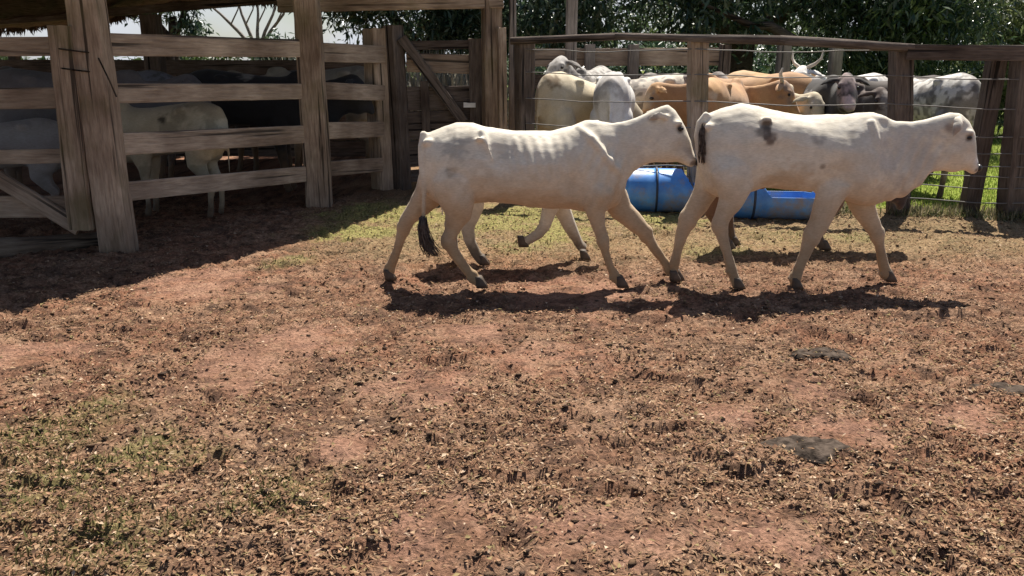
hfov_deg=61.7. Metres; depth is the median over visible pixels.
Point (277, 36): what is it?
bush
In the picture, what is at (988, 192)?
pasture grass
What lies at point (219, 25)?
sky
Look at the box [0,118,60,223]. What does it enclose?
cow
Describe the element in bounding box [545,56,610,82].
cow
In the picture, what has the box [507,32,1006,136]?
undergrowth
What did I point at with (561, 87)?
cow
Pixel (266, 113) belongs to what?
cow
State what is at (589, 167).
calf
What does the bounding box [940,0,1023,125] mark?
shade tree
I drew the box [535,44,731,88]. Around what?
plank fence
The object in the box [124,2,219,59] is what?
shade tree
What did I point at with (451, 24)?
shade tree
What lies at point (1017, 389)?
dung pat
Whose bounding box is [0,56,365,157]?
plank fence
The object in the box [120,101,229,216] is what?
cow
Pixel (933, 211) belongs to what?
fence foot grass
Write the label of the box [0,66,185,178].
cow
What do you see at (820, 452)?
dung pat
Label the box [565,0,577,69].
pole
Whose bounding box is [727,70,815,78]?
cow
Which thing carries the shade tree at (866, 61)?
on the ground at (298, 342)
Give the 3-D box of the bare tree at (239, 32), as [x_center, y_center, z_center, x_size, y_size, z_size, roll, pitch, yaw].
[-6.142,-5.561,20.271,2.127,3.953,0.216,0,15,0]
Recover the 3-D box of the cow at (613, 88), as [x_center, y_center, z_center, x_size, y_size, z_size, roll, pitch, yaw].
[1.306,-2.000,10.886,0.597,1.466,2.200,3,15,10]
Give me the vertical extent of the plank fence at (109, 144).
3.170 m
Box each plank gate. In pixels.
[0,25,95,234]
[398,35,481,181]
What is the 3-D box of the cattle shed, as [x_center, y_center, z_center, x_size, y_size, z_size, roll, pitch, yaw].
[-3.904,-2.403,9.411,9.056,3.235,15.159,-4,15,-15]
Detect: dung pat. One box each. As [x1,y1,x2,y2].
[758,435,856,464]
[788,347,852,361]
[966,382,1023,395]
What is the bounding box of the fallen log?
[0,232,97,257]
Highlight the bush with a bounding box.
[247,28,295,59]
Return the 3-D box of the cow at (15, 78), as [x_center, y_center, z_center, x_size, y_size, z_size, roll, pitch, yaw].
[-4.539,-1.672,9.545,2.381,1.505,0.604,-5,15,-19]
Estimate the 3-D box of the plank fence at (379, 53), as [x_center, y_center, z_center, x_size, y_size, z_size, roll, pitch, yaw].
[-1.961,-2.057,10.260,0.474,2.140,1.847,9,17,31]
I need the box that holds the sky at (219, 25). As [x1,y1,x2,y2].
[2,1,1023,64]
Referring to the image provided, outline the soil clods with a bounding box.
[0,207,1023,575]
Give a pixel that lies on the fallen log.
(10, 246)
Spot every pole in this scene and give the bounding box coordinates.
[509,0,515,130]
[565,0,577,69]
[775,45,791,73]
[827,48,843,75]
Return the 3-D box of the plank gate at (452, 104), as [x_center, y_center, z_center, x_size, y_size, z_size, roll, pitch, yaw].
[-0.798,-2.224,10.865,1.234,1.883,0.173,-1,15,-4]
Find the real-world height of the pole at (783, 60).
2.034 m
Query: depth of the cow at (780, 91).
10.55 m
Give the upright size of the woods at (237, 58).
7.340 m
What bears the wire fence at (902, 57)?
on the ground at (298, 342)
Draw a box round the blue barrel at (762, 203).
[733,188,814,219]
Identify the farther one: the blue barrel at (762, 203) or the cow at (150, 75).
the cow at (150, 75)
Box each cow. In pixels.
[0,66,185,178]
[0,68,210,183]
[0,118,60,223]
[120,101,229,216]
[185,69,374,192]
[228,65,369,173]
[230,70,303,171]
[535,71,643,130]
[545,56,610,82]
[590,71,634,122]
[594,73,685,168]
[639,72,728,171]
[642,72,811,128]
[708,68,799,114]
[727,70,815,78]
[790,84,825,114]
[791,50,887,80]
[802,72,869,114]
[846,83,887,116]
[855,75,940,175]
[913,73,980,198]
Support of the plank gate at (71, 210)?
attached to the plank fence at (109, 144)
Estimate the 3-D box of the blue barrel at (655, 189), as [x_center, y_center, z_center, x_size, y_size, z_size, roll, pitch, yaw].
[1.667,-1.074,9.423,1.000,0.514,0.514,1,15,5]
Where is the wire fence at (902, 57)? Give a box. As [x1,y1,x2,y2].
[510,33,1023,215]
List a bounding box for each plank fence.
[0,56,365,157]
[58,0,332,253]
[324,25,411,190]
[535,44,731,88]
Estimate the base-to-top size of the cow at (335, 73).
1.530 m
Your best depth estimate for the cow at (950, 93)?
9.87 m
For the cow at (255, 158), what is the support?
on the ground at (298, 342)
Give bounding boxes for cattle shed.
[0,0,506,165]
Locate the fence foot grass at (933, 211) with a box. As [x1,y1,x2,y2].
[671,200,1023,221]
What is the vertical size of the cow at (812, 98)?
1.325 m
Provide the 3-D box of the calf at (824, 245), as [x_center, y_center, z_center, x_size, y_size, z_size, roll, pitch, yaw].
[2.544,-0.847,7.374,1.805,1.029,0.396,0,15,0]
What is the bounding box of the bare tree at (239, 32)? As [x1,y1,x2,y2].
[213,5,284,59]
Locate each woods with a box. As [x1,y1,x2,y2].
[0,0,1023,78]
[506,0,1023,73]
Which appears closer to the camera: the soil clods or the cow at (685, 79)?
the soil clods
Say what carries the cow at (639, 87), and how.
on the ground at (298, 342)
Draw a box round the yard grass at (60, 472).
[0,202,868,575]
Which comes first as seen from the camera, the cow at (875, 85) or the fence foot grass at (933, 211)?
the fence foot grass at (933, 211)
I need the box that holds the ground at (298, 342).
[0,66,1023,575]
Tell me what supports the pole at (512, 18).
on the ground at (298, 342)
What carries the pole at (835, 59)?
on the ground at (298, 342)
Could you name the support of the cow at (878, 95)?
on the ground at (298, 342)
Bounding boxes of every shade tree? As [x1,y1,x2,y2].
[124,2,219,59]
[288,0,538,73]
[502,0,991,72]
[753,0,1023,77]
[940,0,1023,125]
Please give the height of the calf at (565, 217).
1.033 m
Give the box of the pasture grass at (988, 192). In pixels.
[655,126,1002,215]
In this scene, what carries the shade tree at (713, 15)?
on the ground at (298, 342)
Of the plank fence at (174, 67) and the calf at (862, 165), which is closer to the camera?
the calf at (862, 165)
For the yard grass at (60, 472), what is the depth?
3.22 m
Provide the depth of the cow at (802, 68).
11.78 m
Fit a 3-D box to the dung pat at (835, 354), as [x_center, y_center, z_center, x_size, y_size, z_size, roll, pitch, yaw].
[1.705,0.361,4.748,0.366,0.036,0.215,0,15,0]
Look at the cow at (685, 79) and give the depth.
12.43 m
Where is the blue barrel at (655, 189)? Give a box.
[625,167,694,212]
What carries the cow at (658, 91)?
on the ground at (298, 342)
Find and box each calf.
[383,105,696,288]
[441,203,590,265]
[669,103,981,289]
[705,188,910,250]
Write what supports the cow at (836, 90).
on the ground at (298, 342)
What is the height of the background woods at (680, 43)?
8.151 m

